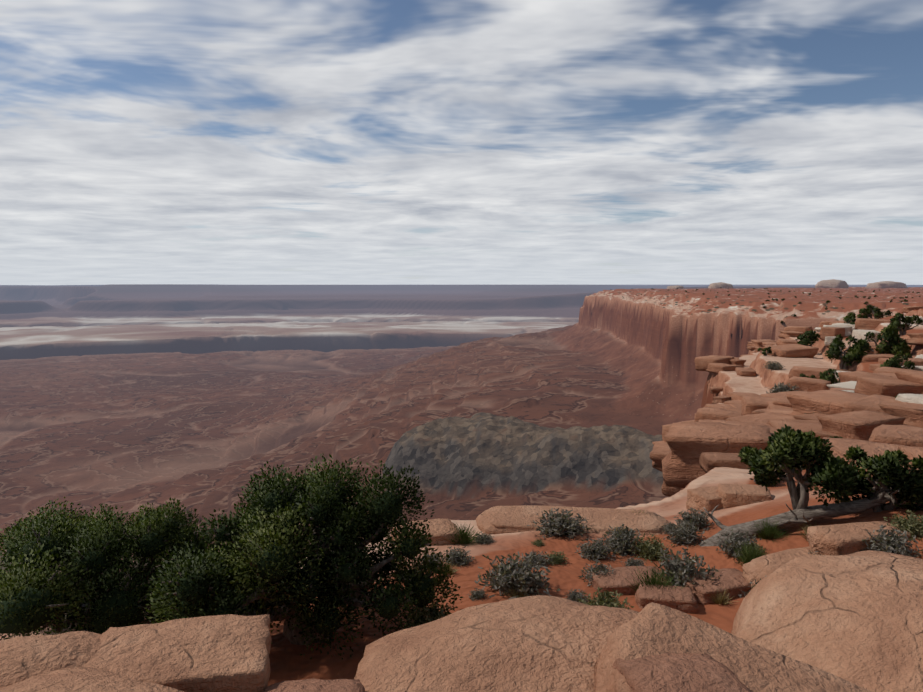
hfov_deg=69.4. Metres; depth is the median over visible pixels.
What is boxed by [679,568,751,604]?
rock slab
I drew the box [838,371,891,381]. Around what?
rim rock
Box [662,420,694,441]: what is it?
rim rock
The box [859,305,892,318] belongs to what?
juniper tree
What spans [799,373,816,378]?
juniper tree
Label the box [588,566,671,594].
rock slab
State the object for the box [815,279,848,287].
rock dome
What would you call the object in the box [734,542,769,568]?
grass tuft
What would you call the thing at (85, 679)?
rock
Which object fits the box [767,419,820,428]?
rim rock
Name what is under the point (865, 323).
rim rock
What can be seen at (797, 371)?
rim rock
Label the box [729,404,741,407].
rim rock
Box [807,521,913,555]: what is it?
rock slab
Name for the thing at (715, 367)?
rim rock
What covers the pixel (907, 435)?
rim rock
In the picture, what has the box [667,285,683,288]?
rock dome
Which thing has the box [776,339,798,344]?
rim rock
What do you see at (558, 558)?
grass tuft
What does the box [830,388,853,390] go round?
rim rock
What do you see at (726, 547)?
shrub
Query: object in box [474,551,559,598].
shrub
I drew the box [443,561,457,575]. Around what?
shrub
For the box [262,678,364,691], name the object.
rock
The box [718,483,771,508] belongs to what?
rock
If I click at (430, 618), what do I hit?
shrub
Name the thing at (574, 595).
shrub
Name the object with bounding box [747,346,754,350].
rim rock
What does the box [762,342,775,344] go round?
rim rock
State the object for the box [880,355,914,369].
juniper tree
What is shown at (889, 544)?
shrub
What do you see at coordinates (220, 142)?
sky
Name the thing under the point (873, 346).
rim rock
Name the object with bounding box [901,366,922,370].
rim rock
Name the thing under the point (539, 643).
boulder
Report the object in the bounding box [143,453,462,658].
bush
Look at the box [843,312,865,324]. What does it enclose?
juniper tree
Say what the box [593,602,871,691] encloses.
boulder
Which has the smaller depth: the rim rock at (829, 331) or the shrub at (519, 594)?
the shrub at (519, 594)
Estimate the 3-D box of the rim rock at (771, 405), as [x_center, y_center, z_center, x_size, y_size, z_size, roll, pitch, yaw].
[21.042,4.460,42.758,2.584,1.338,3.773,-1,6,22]
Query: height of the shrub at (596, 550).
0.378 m
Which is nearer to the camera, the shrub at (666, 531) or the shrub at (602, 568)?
the shrub at (602, 568)
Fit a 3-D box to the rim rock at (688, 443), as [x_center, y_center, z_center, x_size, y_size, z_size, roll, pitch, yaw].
[9.081,3.902,23.710,3.794,1.890,2.957,-1,4,23]
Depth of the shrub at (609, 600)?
8.02 m
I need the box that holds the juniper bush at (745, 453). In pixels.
[738,446,777,485]
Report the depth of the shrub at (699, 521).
11.45 m
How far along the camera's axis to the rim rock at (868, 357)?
75.58 m
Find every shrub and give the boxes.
[395,598,454,630]
[413,551,443,568]
[442,546,475,567]
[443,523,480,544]
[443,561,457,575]
[467,588,487,599]
[474,532,494,544]
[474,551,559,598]
[505,586,533,598]
[520,550,553,569]
[527,508,590,539]
[531,539,544,546]
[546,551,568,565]
[564,589,589,602]
[575,537,619,562]
[577,587,633,609]
[578,561,613,586]
[601,524,647,555]
[623,556,644,565]
[628,562,680,597]
[629,532,672,561]
[652,546,719,586]
[661,522,677,534]
[663,522,705,546]
[673,507,713,530]
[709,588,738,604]
[716,529,762,562]
[734,541,765,561]
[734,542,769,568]
[739,576,765,598]
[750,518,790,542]
[763,361,784,369]
[764,382,798,392]
[797,522,815,540]
[858,525,922,557]
[883,510,922,542]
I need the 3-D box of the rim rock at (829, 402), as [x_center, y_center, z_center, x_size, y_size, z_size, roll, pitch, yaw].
[19.811,3.684,34.164,3.975,2.191,5.249,-2,5,-17]
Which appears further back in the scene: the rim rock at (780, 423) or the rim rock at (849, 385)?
the rim rock at (849, 385)
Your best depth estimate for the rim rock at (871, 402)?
29.98 m
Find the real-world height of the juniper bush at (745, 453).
0.956 m
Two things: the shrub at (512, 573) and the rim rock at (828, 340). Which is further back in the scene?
the rim rock at (828, 340)
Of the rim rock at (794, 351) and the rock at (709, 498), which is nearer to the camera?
the rock at (709, 498)
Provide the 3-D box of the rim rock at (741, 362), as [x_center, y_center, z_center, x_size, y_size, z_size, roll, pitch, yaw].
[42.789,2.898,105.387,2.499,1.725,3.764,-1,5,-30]
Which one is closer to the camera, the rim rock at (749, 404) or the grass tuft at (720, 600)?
the grass tuft at (720, 600)
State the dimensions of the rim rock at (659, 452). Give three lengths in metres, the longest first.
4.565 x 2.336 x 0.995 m
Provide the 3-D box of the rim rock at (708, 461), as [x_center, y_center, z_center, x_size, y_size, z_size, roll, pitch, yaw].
[8.354,3.724,21.017,1.456,0.511,1.339,0,2,9]
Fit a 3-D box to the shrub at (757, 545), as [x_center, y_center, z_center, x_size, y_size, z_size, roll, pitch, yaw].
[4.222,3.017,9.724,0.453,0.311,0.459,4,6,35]
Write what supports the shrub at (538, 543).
on the terrain
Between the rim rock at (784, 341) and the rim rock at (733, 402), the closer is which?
the rim rock at (733, 402)
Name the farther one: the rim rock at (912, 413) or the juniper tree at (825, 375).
the juniper tree at (825, 375)
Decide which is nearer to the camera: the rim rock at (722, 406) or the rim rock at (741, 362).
the rim rock at (722, 406)
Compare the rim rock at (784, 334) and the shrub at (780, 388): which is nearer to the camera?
the shrub at (780, 388)
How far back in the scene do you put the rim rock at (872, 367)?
67.90 m
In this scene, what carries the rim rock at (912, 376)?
on the terrain
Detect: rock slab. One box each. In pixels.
[391,518,461,545]
[476,505,669,535]
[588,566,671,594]
[635,584,698,613]
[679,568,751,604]
[742,546,819,586]
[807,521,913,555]
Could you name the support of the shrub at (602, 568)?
on the terrain
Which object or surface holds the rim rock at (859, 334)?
on the terrain
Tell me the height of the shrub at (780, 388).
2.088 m
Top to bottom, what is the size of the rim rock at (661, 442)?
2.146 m
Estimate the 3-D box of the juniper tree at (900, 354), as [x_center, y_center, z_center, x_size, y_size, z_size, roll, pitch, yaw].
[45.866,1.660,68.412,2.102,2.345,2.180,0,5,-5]
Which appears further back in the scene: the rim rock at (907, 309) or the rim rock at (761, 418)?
the rim rock at (907, 309)
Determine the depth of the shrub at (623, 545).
10.47 m
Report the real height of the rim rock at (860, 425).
1.579 m
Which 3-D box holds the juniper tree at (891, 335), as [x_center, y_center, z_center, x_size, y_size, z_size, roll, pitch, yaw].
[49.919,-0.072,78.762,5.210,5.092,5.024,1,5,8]
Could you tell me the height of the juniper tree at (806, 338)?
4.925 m
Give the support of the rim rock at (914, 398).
on the rim rock at (912, 413)
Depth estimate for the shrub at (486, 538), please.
11.09 m
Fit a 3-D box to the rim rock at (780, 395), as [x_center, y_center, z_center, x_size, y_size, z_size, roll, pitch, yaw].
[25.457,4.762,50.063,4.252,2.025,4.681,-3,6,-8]
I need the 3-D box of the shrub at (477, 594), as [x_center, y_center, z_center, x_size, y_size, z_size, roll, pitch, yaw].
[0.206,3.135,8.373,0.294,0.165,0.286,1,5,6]
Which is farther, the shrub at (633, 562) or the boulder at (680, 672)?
the shrub at (633, 562)
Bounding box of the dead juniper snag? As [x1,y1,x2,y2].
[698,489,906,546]
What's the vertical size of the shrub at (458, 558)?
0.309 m
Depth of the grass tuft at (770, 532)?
10.24 m
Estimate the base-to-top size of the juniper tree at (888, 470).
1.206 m
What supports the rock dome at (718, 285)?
on the terrain
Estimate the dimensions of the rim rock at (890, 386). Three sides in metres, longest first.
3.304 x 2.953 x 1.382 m
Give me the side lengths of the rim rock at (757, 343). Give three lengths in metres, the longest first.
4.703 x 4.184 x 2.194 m
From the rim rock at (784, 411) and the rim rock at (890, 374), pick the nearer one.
the rim rock at (784, 411)
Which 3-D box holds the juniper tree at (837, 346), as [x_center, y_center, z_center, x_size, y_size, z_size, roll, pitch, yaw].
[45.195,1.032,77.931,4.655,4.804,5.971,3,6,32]
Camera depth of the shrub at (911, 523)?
9.07 m
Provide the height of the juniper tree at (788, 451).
1.796 m
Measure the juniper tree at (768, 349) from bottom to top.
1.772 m
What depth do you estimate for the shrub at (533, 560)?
9.75 m
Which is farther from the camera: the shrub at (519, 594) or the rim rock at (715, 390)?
the rim rock at (715, 390)
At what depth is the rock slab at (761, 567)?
8.77 m
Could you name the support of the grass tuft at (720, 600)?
on the terrain
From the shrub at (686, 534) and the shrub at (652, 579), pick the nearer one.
the shrub at (652, 579)
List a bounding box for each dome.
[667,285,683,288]
[708,282,732,288]
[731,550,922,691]
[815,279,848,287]
[865,281,907,287]
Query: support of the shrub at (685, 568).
on the terrain
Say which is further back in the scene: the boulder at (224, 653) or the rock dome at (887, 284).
the rock dome at (887, 284)
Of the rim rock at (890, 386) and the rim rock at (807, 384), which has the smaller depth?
the rim rock at (890, 386)
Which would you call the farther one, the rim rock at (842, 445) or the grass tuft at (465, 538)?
the rim rock at (842, 445)
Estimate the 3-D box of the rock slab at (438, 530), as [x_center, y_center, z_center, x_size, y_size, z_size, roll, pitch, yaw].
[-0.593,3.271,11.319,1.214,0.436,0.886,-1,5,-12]
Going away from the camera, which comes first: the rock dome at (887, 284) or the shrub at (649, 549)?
the shrub at (649, 549)
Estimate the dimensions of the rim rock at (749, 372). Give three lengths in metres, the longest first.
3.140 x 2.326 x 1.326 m
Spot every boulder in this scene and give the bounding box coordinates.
[354,595,638,691]
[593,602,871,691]
[613,652,752,691]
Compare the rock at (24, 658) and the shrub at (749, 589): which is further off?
the shrub at (749, 589)
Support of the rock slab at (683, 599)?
on the terrain
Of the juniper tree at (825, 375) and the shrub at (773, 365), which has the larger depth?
the shrub at (773, 365)
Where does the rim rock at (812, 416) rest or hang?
on the terrain
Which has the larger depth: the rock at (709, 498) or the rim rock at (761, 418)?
the rim rock at (761, 418)
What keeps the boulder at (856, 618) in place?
on the terrain
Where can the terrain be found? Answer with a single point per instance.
(468, 402)
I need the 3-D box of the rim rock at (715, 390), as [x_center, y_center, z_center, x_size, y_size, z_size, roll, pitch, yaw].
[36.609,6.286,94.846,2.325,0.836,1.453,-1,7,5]
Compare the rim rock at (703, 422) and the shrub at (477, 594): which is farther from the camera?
the rim rock at (703, 422)
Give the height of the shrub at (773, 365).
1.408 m
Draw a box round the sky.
[0,0,922,284]
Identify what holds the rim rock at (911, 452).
on the terrain
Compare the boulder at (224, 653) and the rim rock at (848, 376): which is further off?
the rim rock at (848, 376)
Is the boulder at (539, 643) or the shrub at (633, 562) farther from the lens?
the shrub at (633, 562)
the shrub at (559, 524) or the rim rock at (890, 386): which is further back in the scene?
the rim rock at (890, 386)
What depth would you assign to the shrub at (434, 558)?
9.64 m
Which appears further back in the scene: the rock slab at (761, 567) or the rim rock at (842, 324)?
the rim rock at (842, 324)
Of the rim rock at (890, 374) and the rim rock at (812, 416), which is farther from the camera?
the rim rock at (890, 374)
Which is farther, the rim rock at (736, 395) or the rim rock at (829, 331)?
the rim rock at (829, 331)
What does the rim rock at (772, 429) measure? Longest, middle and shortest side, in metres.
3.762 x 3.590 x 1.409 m
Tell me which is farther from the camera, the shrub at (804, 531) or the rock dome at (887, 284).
the rock dome at (887, 284)
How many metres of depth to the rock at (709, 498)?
12.88 m
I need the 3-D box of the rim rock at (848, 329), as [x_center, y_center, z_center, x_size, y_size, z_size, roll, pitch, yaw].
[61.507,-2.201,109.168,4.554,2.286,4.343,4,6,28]
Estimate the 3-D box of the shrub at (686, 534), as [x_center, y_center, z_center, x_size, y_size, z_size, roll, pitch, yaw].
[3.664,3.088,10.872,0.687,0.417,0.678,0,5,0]
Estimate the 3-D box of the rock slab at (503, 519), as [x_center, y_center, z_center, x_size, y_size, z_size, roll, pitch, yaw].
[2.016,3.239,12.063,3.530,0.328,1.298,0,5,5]
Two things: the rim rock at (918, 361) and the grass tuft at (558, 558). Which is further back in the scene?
the rim rock at (918, 361)
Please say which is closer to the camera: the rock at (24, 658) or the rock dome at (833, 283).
the rock at (24, 658)
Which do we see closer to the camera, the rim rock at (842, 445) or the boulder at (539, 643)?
the boulder at (539, 643)
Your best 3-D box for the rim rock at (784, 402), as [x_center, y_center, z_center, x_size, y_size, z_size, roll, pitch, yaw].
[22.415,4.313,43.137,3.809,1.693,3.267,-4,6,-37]
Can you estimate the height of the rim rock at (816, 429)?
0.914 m
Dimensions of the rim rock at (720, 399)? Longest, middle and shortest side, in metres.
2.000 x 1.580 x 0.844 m
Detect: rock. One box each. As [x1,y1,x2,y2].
[0,631,101,688]
[0,667,183,691]
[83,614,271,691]
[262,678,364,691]
[650,443,670,467]
[652,441,666,471]
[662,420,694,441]
[662,423,770,487]
[662,481,680,496]
[686,486,722,511]
[688,421,720,422]
[694,355,733,370]
[695,407,740,421]
[699,452,750,472]
[705,404,732,408]
[706,363,735,373]
[709,387,722,393]
[711,420,778,432]
[712,395,730,403]
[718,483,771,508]
[724,400,741,404]
[726,392,760,399]
[726,412,794,422]
[729,359,745,365]
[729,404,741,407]
[735,367,755,376]
[741,396,778,415]
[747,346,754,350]
[751,339,775,346]
[752,408,766,413]
[761,391,806,398]
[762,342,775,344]
[764,409,792,413]
[765,344,818,357]
[767,400,792,408]
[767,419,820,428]
[773,398,791,406]
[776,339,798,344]
[778,331,803,338]
[784,326,812,332]
[786,390,868,414]
[788,366,852,378]
[788,376,830,391]
[793,413,828,419]
[794,423,840,438]
[816,410,905,440]
[820,327,844,340]
[823,325,851,335]
[823,437,904,478]
[824,336,837,345]
[827,381,856,388]
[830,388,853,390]
[832,323,854,326]
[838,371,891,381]
[841,394,900,412]
[852,329,880,341]
[854,377,922,396]
[855,318,892,329]
[859,353,893,362]
[865,344,894,354]
[869,364,880,370]
[869,424,922,446]
[873,367,916,372]
[875,373,896,376]
[878,358,922,365]
[878,402,922,427]
[894,370,922,393]
[895,394,922,403]
[897,446,922,471]
[901,306,922,312]
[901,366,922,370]
[906,333,922,344]
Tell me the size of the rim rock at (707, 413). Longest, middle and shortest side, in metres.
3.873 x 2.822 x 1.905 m
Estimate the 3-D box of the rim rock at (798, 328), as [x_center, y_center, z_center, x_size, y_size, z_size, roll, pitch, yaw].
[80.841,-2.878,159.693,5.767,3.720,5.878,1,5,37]
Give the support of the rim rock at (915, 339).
on the terrain
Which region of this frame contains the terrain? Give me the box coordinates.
[0,284,922,685]
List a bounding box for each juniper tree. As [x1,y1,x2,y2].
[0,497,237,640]
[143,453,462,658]
[748,424,857,523]
[757,346,771,355]
[795,329,820,345]
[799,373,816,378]
[819,368,840,383]
[825,334,870,369]
[825,445,922,511]
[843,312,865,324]
[854,324,911,355]
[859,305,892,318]
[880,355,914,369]
[890,312,922,336]
[894,351,912,357]
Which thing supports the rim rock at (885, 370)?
on the terrain
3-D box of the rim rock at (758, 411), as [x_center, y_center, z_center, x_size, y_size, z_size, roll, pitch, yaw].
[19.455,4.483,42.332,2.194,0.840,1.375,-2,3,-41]
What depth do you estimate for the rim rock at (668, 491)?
39.28 m
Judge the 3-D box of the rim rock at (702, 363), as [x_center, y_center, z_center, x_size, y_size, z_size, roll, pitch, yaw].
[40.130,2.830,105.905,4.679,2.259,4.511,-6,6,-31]
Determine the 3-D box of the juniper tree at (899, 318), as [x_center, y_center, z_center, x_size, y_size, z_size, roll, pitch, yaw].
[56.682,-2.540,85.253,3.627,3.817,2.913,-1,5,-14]

